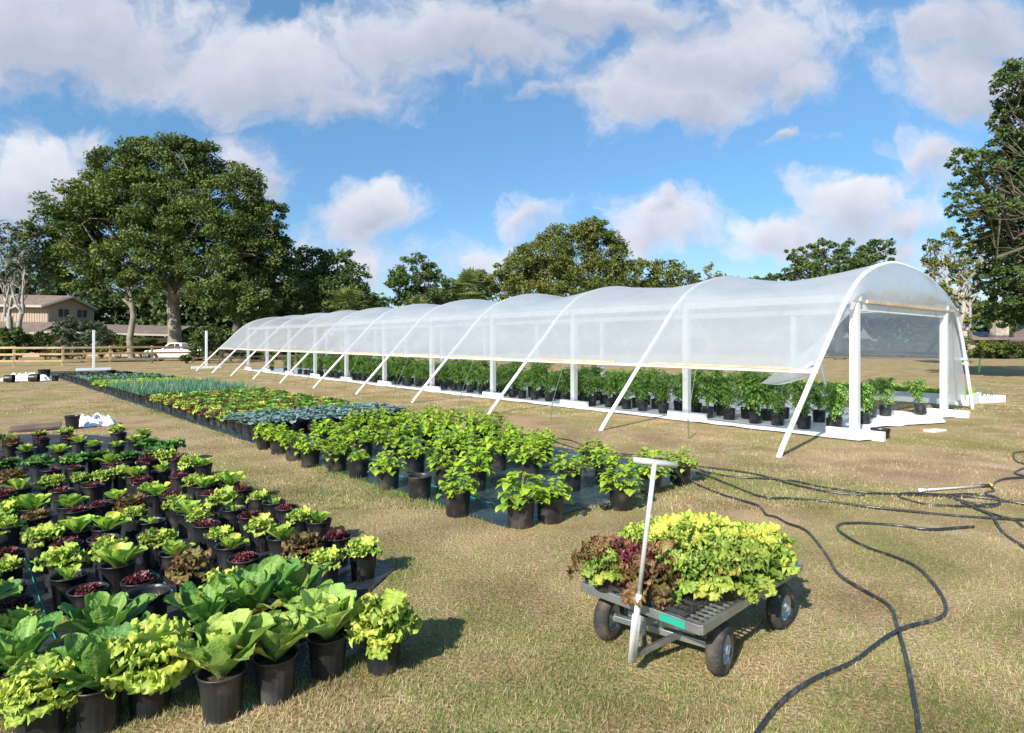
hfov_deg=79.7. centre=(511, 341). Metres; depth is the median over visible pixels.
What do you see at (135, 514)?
potted lettuce
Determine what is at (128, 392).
potted onion
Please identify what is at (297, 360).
potted tomato
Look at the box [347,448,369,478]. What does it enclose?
potted vine
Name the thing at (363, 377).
potted tomato
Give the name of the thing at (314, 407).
potted kale
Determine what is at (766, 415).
potted tomato
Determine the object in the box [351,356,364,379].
potted tomato
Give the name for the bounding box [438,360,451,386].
potted tomato
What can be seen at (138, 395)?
potted onion
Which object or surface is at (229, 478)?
potted lettuce
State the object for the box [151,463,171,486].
potted lettuce
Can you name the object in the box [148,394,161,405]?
potted lettuce
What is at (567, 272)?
oak tree
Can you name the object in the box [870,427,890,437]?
plant pot
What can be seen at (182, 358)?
shrub
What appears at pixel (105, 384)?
potted lettuce
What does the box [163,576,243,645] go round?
potted lettuce
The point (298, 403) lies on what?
potted lettuce
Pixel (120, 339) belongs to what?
shrub
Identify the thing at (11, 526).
potted lettuce
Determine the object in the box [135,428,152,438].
potted lettuce
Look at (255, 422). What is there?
potted kale
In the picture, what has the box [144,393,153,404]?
potted lettuce
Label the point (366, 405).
potted kale
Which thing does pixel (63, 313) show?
window
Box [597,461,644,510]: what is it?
potted vine
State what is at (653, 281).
oak tree
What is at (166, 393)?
potted lettuce
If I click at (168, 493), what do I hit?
potted lettuce
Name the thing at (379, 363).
potted tomato
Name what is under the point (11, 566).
potted lettuce
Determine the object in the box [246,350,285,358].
shrub
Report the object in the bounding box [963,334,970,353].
shrub
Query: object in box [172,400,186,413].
potted lettuce
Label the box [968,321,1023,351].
house
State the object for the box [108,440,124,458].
potted lettuce
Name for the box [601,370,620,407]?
potted tomato
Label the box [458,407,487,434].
potted vine
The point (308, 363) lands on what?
potted tomato
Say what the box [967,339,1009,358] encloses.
shrub
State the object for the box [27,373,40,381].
plant pot
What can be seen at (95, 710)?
potted lettuce
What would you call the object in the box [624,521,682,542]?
potted lettuce
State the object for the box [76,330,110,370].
marker post
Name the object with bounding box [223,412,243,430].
potted kale
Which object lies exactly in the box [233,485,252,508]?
potted lettuce
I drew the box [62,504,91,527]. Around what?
potted lettuce
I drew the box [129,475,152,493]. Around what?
potted lettuce
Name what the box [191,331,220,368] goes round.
marker post
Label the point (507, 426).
potted vine
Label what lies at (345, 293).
fan palm
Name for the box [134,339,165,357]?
shrub
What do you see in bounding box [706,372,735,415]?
potted tomato
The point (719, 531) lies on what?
potted lettuce
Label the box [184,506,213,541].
potted lettuce
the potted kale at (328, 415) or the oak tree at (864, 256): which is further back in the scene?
the oak tree at (864, 256)
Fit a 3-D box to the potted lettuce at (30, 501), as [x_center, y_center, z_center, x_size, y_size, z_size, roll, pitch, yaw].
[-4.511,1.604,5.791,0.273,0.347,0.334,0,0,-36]
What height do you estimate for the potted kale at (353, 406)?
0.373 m
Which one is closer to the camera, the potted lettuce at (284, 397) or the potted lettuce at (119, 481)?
the potted lettuce at (119, 481)
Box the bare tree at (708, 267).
[702,262,725,280]
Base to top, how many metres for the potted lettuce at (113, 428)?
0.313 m
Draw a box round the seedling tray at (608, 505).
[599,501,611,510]
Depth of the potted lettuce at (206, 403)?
14.59 m
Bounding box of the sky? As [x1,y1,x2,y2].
[0,0,1023,337]
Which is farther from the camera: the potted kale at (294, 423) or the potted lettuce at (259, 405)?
the potted lettuce at (259, 405)
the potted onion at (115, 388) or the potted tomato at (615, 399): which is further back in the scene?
the potted onion at (115, 388)
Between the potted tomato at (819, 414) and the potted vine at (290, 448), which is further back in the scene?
the potted tomato at (819, 414)
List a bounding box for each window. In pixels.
[59,308,68,317]
[77,309,86,317]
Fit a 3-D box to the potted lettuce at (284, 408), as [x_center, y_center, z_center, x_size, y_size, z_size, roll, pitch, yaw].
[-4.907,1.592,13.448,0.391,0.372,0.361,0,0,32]
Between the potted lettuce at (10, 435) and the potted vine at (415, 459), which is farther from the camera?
the potted lettuce at (10, 435)
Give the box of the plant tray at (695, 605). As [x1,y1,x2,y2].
[585,577,708,615]
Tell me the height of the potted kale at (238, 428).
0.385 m
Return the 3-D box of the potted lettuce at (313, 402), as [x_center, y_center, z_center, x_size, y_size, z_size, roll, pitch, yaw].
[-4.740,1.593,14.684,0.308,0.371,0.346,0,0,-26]
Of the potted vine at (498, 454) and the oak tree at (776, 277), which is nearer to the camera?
the potted vine at (498, 454)
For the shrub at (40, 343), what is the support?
on the ground at (1004, 369)
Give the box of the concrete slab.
[923,428,946,432]
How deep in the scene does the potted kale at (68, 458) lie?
7.95 m
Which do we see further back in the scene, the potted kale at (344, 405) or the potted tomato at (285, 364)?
the potted tomato at (285, 364)
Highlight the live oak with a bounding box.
[42,131,292,359]
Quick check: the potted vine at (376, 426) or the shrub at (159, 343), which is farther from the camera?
the shrub at (159, 343)
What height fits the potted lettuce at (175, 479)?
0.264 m
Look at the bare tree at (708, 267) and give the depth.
79.61 m
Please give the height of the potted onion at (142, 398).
0.496 m
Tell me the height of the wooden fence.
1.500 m
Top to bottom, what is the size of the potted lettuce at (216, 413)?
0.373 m
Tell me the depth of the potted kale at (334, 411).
12.74 m
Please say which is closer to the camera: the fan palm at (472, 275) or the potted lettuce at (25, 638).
the potted lettuce at (25, 638)
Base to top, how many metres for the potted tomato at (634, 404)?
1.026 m
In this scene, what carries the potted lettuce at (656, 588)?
on the garden cart
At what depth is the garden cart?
3.32 m
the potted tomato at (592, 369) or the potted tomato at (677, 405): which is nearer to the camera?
the potted tomato at (677, 405)
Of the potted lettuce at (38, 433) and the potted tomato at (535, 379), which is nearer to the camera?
the potted lettuce at (38, 433)
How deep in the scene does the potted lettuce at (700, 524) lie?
3.92 m
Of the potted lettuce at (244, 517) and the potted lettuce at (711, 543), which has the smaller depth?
the potted lettuce at (711, 543)
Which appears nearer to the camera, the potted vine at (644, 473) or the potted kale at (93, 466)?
the potted vine at (644, 473)
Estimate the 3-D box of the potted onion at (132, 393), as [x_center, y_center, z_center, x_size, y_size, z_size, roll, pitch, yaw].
[-11.529,1.531,18.794,0.466,0.493,0.332,0,0,45]
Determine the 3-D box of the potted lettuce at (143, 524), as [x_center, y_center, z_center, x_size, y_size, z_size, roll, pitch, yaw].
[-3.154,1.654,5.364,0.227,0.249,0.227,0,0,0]
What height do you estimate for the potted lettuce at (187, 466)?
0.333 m
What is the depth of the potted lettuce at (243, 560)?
4.41 m
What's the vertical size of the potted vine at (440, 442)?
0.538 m
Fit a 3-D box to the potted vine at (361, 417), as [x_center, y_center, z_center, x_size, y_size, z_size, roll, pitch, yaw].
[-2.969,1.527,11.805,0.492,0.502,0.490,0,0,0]
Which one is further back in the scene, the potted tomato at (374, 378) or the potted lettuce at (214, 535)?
the potted tomato at (374, 378)
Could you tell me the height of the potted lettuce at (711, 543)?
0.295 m
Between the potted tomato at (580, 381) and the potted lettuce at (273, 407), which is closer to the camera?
the potted lettuce at (273, 407)
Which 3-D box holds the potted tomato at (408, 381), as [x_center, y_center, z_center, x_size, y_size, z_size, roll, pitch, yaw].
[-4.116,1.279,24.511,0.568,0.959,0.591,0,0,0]
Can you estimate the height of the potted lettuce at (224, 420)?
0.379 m
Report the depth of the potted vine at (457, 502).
6.21 m
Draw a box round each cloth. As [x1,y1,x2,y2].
[240,367,952,440]
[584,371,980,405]
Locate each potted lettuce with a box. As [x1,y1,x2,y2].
[0,435,23,456]
[0,467,27,488]
[0,478,34,495]
[0,487,16,502]
[0,499,21,516]
[0,514,28,549]
[0,545,26,559]
[0,553,30,579]
[0,577,28,593]
[0,579,22,598]
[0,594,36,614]
[0,605,45,652]
[0,611,71,718]
[0,650,85,732]
[3,433,20,440]
[6,495,21,518]
[15,443,35,465]
[15,493,51,531]
[19,521,65,565]
[20,507,54,531]
[27,622,155,732]
[30,541,87,591]
[31,430,46,445]
[33,435,50,452]
[35,473,65,502]
[37,591,156,634]
[40,466,62,476]
[46,444,70,465]
[48,486,74,511]
[48,535,83,562]
[48,563,89,610]
[54,493,88,524]
[56,427,75,442]
[57,514,99,555]
[60,434,74,450]
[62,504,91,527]
[64,464,85,484]
[66,581,109,618]
[67,435,86,453]
[67,471,92,496]
[80,481,104,505]
[84,439,101,452]
[84,534,135,580]
[85,499,112,525]
[86,533,119,566]
[88,468,116,494]
[91,511,131,537]
[92,542,147,595]
[94,380,104,388]
[94,453,119,470]
[94,613,198,719]
[100,382,110,390]
[103,488,127,511]
[104,462,124,482]
[107,423,126,441]
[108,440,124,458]
[110,464,128,490]
[112,431,126,443]
[112,492,152,512]
[120,505,147,537]
[120,569,159,606]
[121,466,147,493]
[125,434,145,451]
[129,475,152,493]
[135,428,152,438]
[135,455,156,475]
[135,527,178,569]
[136,516,165,532]
[136,527,167,562]
[137,480,160,508]
[141,482,170,514]
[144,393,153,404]
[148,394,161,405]
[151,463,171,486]
[152,395,168,408]
[152,448,180,466]
[157,539,195,583]
[159,489,183,517]
[160,398,168,409]
[161,493,191,528]
[162,392,172,397]
[163,398,173,411]
[163,545,222,592]
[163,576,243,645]
[166,608,277,724]
[167,455,183,474]
[168,398,182,412]
[169,394,182,398]
[169,471,188,493]
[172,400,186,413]
[173,500,209,536]
[177,454,200,473]
[178,402,190,415]
[180,472,206,500]
[181,401,200,416]
[182,392,195,396]
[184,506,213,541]
[186,404,197,418]
[191,405,208,420]
[191,476,218,504]
[191,518,220,550]
[193,457,212,475]
[196,392,207,396]
[196,488,213,513]
[198,400,214,405]
[198,408,209,422]
[198,555,298,646]
[198,566,237,611]
[202,398,215,401]
[203,407,219,424]
[203,484,242,522]
[203,524,235,562]
[208,404,224,408]
[210,409,228,425]
[212,472,223,489]
[214,533,248,570]
[215,397,226,401]
[216,410,230,428]
[216,471,245,488]
[219,393,232,398]
[220,405,240,409]
[220,504,245,531]
[224,401,241,405]
[227,551,260,568]
[233,390,245,393]
[233,393,243,397]
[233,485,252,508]
[234,609,319,705]
[235,404,252,409]
[237,509,262,540]
[239,397,256,402]
[243,391,255,395]
[243,512,279,552]
[245,488,271,512]
[248,558,332,644]
[249,403,268,407]
[249,407,262,412]
[262,497,285,521]
[263,405,280,410]
[264,523,296,559]
[266,399,279,404]
[274,502,298,529]
[278,395,292,399]
[278,399,292,402]
[280,403,291,406]
[280,530,325,574]
[282,406,293,414]
[282,555,306,568]
[283,583,375,681]
[284,505,311,532]
[292,401,308,405]
[294,392,308,397]
[305,510,331,545]
[305,544,345,587]
[307,400,318,405]
[321,400,332,403]
[323,397,334,400]
[323,528,351,564]
[331,398,347,401]
[334,402,349,406]
[341,535,382,580]
[341,587,422,675]
[565,540,612,585]
[580,546,625,592]
[581,532,627,549]
[612,534,647,552]
[612,547,654,588]
[615,555,677,610]
[617,520,660,537]
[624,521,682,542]
[632,538,681,562]
[636,513,692,530]
[648,553,690,595]
[655,549,714,606]
[661,526,720,556]
[673,513,723,540]
[674,509,718,518]
[690,549,765,603]
[692,532,751,578]
[705,514,757,536]
[708,523,757,545]
[725,538,784,597]
[738,525,801,581]
[739,520,796,569]
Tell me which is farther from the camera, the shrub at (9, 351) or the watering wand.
the shrub at (9, 351)
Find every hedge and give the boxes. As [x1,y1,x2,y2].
[155,336,237,355]
[968,348,1023,357]
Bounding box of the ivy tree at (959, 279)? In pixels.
[920,226,990,365]
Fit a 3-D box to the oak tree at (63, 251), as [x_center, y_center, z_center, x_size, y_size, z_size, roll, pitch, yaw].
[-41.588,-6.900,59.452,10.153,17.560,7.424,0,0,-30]
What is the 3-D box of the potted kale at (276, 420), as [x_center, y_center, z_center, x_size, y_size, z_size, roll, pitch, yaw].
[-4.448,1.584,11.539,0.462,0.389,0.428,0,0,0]
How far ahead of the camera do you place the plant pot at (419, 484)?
6.91 m
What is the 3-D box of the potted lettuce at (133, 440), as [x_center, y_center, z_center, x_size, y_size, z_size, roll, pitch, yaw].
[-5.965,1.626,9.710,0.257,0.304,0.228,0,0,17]
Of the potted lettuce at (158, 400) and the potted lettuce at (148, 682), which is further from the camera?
the potted lettuce at (158, 400)
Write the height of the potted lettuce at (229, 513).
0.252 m
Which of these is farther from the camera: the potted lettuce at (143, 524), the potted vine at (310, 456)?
the potted vine at (310, 456)
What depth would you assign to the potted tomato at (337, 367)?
29.67 m
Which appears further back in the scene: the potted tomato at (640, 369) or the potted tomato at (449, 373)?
the potted tomato at (449, 373)
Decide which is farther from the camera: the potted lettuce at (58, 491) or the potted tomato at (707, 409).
the potted tomato at (707, 409)
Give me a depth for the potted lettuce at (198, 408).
13.72 m
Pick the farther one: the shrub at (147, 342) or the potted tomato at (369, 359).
the shrub at (147, 342)
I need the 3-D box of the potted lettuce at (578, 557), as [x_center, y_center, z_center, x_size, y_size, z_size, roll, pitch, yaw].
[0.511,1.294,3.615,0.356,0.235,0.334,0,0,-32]
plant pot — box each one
[3,374,15,382]
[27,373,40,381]
[37,369,50,376]
[51,375,58,380]
[64,415,80,429]
[106,370,115,373]
[126,583,170,622]
[408,473,431,499]
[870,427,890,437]
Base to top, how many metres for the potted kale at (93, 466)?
0.349 m
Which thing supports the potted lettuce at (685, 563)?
on the plant tray at (695, 605)
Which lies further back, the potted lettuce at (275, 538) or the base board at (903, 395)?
the base board at (903, 395)
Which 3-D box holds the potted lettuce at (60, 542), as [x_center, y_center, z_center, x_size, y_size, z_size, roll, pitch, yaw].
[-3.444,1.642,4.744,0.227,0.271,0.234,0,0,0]
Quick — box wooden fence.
[0,345,324,365]
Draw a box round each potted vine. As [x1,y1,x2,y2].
[253,422,277,449]
[263,423,293,454]
[279,429,309,460]
[294,434,326,467]
[309,419,336,445]
[318,436,355,472]
[326,424,356,455]
[330,416,361,442]
[347,409,369,434]
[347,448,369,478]
[348,427,378,456]
[361,415,389,444]
[366,405,390,428]
[367,450,407,489]
[374,425,410,459]
[381,411,406,436]
[394,420,421,449]
[397,436,433,473]
[401,408,427,434]
[413,415,445,446]
[420,405,442,427]
[425,447,459,485]
[427,425,461,461]
[433,408,463,436]
[436,470,479,517]
[444,421,476,453]
[452,446,495,491]
[456,433,485,466]
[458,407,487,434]
[466,413,495,444]
[475,431,514,470]
[480,411,509,435]
[487,421,517,451]
[495,471,552,528]
[503,426,533,456]
[506,436,553,478]
[524,432,554,462]
[528,474,572,524]
[533,427,558,456]
[550,450,591,491]
[576,437,605,471]
[587,444,623,482]
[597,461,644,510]
[626,447,675,493]
[663,446,699,485]
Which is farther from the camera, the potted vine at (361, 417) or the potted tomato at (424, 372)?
the potted tomato at (424, 372)
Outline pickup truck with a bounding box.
[142,343,210,360]
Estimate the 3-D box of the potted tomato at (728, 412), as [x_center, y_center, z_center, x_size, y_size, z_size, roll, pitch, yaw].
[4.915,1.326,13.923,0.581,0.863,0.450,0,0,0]
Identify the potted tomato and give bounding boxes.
[269,356,276,370]
[282,358,286,371]
[286,358,295,372]
[293,354,303,373]
[298,353,312,374]
[302,355,312,374]
[317,356,325,375]
[322,358,329,376]
[325,356,337,376]
[331,359,340,377]
[338,359,349,376]
[349,355,362,379]
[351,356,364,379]
[360,356,372,375]
[360,364,366,380]
[364,361,373,381]
[371,362,378,381]
[373,357,388,380]
[387,360,394,381]
[388,356,405,383]
[394,357,413,384]
[402,364,413,385]
[404,358,416,383]
[410,359,427,386]
[416,357,428,380]
[420,367,428,385]
[425,362,439,385]
[435,363,441,385]
[435,363,451,389]
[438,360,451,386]
[447,361,459,389]
[448,373,457,387]
[452,359,467,383]
[453,360,468,390]
[457,360,469,388]
[459,364,476,392]
[466,360,480,387]
[467,361,479,390]
[472,365,489,393]
[476,366,489,385]
[480,360,497,389]
[486,370,497,390]
[489,367,500,391]
[496,363,511,395]
[501,361,523,396]
[509,361,526,394]
[516,372,528,397]
[523,369,535,396]
[525,362,548,399]
[530,362,553,397]
[540,370,556,400]
[548,369,561,398]
[558,365,569,399]
[568,364,592,400]
[581,372,600,405]
[581,374,592,400]
[587,365,603,399]
[598,375,609,403]
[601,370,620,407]
[614,377,623,405]
[615,368,641,408]
[625,369,643,407]
[630,369,657,410]
[639,367,656,404]
[643,367,667,408]
[650,374,673,413]
[657,372,675,402]
[668,376,682,410]
[672,371,697,411]
[691,369,724,417]
[691,375,703,412]
[706,370,733,411]
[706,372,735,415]
[716,381,741,419]
[730,371,763,418]
[734,371,768,423]
[744,371,770,410]
[752,372,787,420]
[766,389,785,425]
[774,383,790,418]
[784,379,820,428]
[785,380,818,423]
[809,381,827,421]
[818,380,848,426]
[826,383,848,426]
[860,382,875,423]
[862,378,883,417]
[874,377,897,415]
[902,378,927,414]
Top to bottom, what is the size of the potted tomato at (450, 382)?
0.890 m
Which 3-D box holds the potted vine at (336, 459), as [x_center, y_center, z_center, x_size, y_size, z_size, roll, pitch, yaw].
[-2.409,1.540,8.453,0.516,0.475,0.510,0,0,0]
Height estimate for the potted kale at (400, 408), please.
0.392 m
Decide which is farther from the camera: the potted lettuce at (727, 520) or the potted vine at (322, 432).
the potted vine at (322, 432)
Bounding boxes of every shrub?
[0,325,53,359]
[0,328,22,357]
[20,337,69,359]
[45,315,117,361]
[87,329,116,357]
[95,334,133,357]
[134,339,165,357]
[142,342,166,354]
[178,354,191,363]
[188,323,224,362]
[215,327,233,361]
[232,350,261,359]
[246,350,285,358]
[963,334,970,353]
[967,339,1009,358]
[994,340,1023,358]
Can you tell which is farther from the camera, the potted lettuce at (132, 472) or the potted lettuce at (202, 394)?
the potted lettuce at (202, 394)
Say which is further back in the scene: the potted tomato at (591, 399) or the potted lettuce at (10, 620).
the potted tomato at (591, 399)
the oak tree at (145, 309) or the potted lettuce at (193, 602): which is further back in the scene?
the oak tree at (145, 309)
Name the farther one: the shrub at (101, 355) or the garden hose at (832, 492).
the shrub at (101, 355)
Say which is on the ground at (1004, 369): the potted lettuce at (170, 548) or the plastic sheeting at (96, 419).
the plastic sheeting at (96, 419)
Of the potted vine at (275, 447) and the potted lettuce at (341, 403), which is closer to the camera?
the potted vine at (275, 447)
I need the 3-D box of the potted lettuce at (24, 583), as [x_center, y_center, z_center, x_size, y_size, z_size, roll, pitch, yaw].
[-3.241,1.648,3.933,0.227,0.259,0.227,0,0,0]
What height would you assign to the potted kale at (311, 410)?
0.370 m
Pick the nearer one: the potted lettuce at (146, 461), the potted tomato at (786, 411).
the potted lettuce at (146, 461)
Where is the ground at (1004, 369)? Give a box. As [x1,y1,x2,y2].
[0,353,1023,732]
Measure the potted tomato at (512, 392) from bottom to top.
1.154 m
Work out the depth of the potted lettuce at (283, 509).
5.72 m
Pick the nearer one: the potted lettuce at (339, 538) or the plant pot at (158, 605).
the plant pot at (158, 605)
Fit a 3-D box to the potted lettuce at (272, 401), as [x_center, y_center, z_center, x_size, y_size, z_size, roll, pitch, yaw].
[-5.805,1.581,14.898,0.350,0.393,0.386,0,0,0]
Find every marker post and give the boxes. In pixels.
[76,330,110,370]
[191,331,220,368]
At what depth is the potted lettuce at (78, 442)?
9.57 m
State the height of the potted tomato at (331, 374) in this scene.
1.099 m
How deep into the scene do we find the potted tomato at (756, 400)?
14.56 m
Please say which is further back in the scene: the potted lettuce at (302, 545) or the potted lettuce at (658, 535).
the potted lettuce at (302, 545)
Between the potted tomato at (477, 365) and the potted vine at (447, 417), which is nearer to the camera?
the potted vine at (447, 417)
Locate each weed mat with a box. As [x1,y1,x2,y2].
[0,434,395,697]
[50,370,710,527]
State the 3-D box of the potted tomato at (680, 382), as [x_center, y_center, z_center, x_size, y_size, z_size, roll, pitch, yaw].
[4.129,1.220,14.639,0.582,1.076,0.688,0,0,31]
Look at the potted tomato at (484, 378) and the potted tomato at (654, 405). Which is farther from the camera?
the potted tomato at (484, 378)
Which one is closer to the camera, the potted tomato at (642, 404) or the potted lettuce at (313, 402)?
the potted lettuce at (313, 402)
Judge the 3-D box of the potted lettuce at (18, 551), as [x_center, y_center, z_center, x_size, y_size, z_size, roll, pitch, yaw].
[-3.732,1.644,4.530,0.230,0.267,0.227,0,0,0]
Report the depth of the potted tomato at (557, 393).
18.84 m
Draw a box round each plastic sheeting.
[0,372,51,380]
[79,413,119,426]
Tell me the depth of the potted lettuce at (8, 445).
9.42 m
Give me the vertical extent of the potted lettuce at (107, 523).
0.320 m
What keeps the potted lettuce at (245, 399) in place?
on the weed mat at (489, 501)
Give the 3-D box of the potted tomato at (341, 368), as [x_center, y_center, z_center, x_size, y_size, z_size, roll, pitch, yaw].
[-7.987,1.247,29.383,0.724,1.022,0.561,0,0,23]
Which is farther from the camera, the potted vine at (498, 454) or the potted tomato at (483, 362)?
the potted tomato at (483, 362)
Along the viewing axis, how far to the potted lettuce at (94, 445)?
9.22 m
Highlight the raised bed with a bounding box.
[976,389,1005,402]
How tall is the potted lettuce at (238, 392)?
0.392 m
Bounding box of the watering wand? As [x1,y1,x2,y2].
[917,483,993,491]
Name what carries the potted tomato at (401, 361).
on the ground cloth at (899, 418)
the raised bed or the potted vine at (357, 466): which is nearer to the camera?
the potted vine at (357, 466)
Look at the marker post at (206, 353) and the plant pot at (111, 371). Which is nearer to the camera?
the plant pot at (111, 371)
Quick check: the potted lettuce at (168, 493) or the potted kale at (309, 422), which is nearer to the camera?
the potted lettuce at (168, 493)
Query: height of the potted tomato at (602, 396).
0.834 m
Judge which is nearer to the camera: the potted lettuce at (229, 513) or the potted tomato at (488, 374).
the potted lettuce at (229, 513)
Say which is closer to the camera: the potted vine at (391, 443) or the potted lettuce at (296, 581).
the potted lettuce at (296, 581)
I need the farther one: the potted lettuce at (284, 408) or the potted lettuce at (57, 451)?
the potted lettuce at (284, 408)
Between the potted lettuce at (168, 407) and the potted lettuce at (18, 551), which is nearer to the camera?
the potted lettuce at (18, 551)
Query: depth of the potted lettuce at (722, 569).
3.32 m
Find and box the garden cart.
[581,457,802,676]
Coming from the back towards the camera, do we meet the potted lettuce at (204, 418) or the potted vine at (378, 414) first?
the potted lettuce at (204, 418)
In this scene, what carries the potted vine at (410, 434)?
on the weed mat at (489, 501)
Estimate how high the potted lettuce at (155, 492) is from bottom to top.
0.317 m
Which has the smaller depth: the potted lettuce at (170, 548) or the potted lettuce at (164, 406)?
the potted lettuce at (170, 548)
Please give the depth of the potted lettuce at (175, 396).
16.47 m
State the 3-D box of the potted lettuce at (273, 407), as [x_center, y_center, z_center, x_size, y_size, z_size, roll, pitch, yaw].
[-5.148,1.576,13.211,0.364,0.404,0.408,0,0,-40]
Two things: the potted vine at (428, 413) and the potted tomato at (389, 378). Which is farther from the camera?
the potted tomato at (389, 378)
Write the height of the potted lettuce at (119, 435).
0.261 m
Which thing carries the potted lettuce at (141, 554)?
on the weed mat at (44, 598)
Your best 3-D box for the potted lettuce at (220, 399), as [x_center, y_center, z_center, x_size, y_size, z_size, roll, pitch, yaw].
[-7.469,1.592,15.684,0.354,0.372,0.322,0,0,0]
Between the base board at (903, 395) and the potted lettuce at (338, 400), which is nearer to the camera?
the potted lettuce at (338, 400)
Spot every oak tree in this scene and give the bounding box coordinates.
[0,218,63,359]
[0,241,39,359]
[1,269,90,298]
[16,178,142,357]
[77,295,136,336]
[105,284,179,337]
[148,291,224,337]
[189,218,312,358]
[198,276,235,332]
[231,279,309,354]
[276,277,335,353]
[283,245,379,356]
[352,292,393,308]
[428,269,499,303]
[484,215,642,300]
[630,257,702,287]
[725,272,787,280]
[781,237,897,359]
[941,57,1023,328]
[964,299,1018,334]
[999,292,1023,324]
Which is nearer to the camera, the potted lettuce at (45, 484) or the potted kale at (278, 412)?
the potted lettuce at (45, 484)
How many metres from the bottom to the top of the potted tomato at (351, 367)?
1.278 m
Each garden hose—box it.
[432,412,664,459]
[552,437,864,495]
[690,479,921,732]
[691,467,1023,504]
[696,471,1023,520]
[753,522,974,732]
[897,492,1001,507]
[948,494,1023,527]
[973,507,1023,547]
[984,451,1023,493]
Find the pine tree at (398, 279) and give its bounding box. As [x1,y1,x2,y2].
[383,252,447,306]
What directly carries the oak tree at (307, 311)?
on the ground at (1004, 369)
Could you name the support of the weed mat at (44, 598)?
on the ground at (1004, 369)
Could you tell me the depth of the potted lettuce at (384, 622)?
3.26 m
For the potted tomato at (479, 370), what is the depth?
21.67 m
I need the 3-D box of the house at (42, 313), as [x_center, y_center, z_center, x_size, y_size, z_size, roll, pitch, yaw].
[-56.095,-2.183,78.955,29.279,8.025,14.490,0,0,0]
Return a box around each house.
[0,294,191,356]
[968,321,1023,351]
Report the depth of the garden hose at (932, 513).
6.50 m
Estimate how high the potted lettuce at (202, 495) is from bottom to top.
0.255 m
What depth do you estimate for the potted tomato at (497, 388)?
21.14 m
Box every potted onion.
[111,381,116,393]
[113,381,121,393]
[116,383,123,394]
[119,382,127,395]
[121,384,125,396]
[126,384,134,398]
[130,387,138,399]
[133,386,141,400]
[136,387,144,401]
[140,389,147,402]
[143,387,154,403]
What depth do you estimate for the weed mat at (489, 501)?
7.94 m
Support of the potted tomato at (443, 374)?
on the ground cloth at (899, 418)
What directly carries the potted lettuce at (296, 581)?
on the weed mat at (44, 598)
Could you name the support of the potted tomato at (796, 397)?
on the ground cloth at (899, 418)
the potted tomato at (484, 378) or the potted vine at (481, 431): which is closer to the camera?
the potted vine at (481, 431)
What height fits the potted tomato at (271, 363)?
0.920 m
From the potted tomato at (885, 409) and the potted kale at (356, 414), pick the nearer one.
the potted kale at (356, 414)
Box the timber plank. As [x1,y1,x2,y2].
[8,421,61,432]
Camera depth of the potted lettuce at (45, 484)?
6.77 m
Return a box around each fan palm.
[325,285,371,311]
[401,293,433,358]
[445,266,494,300]
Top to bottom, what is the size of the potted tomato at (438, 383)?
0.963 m
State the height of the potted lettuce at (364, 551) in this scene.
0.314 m
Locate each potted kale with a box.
[0,456,21,473]
[19,454,58,481]
[58,451,95,471]
[83,449,113,473]
[118,450,141,466]
[134,436,163,455]
[141,445,165,465]
[154,437,185,453]
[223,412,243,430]
[228,413,250,433]
[235,413,260,435]
[245,418,270,438]
[251,411,271,419]
[257,409,275,418]
[261,414,280,431]
[265,415,287,436]
[270,411,290,416]
[280,412,293,431]
[286,413,306,434]
[291,407,309,412]
[294,411,309,430]
[300,408,316,413]
[300,413,321,432]
[307,405,324,412]
[308,410,326,426]
[316,406,335,411]
[318,412,337,430]
[326,408,343,422]
[334,410,353,427]
[340,404,352,408]
[347,405,358,408]
[347,409,369,419]
[357,407,368,423]
[359,402,372,410]
[364,408,380,424]
[368,405,385,411]
[372,402,388,407]
[378,408,395,422]
[385,404,397,421]
[392,405,409,422]
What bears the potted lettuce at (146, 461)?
on the weed mat at (44, 598)
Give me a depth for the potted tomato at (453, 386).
22.11 m
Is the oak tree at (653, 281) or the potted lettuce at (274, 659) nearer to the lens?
the potted lettuce at (274, 659)
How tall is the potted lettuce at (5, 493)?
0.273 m
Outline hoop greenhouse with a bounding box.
[196,261,973,456]
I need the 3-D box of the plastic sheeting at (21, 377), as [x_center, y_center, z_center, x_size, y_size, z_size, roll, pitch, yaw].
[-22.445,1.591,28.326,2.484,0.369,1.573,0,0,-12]
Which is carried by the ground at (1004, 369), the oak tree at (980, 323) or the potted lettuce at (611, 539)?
the oak tree at (980, 323)
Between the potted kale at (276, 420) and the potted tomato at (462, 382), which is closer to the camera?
the potted kale at (276, 420)
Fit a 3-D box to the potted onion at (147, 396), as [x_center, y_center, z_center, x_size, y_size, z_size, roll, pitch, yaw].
[-10.376,1.530,17.512,0.444,0.497,0.343,0,0,0]
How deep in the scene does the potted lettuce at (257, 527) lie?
5.16 m
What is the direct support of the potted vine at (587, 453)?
on the weed mat at (489, 501)
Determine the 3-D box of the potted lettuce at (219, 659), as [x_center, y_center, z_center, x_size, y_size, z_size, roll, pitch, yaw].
[-1.367,1.549,2.927,0.418,0.458,0.458,0,0,23]
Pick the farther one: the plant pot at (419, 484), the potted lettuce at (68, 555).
the plant pot at (419, 484)
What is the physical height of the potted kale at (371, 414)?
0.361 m
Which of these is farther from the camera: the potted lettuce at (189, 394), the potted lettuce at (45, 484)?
the potted lettuce at (189, 394)
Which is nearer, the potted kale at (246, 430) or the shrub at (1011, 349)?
the potted kale at (246, 430)
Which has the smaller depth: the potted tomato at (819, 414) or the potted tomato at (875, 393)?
the potted tomato at (819, 414)

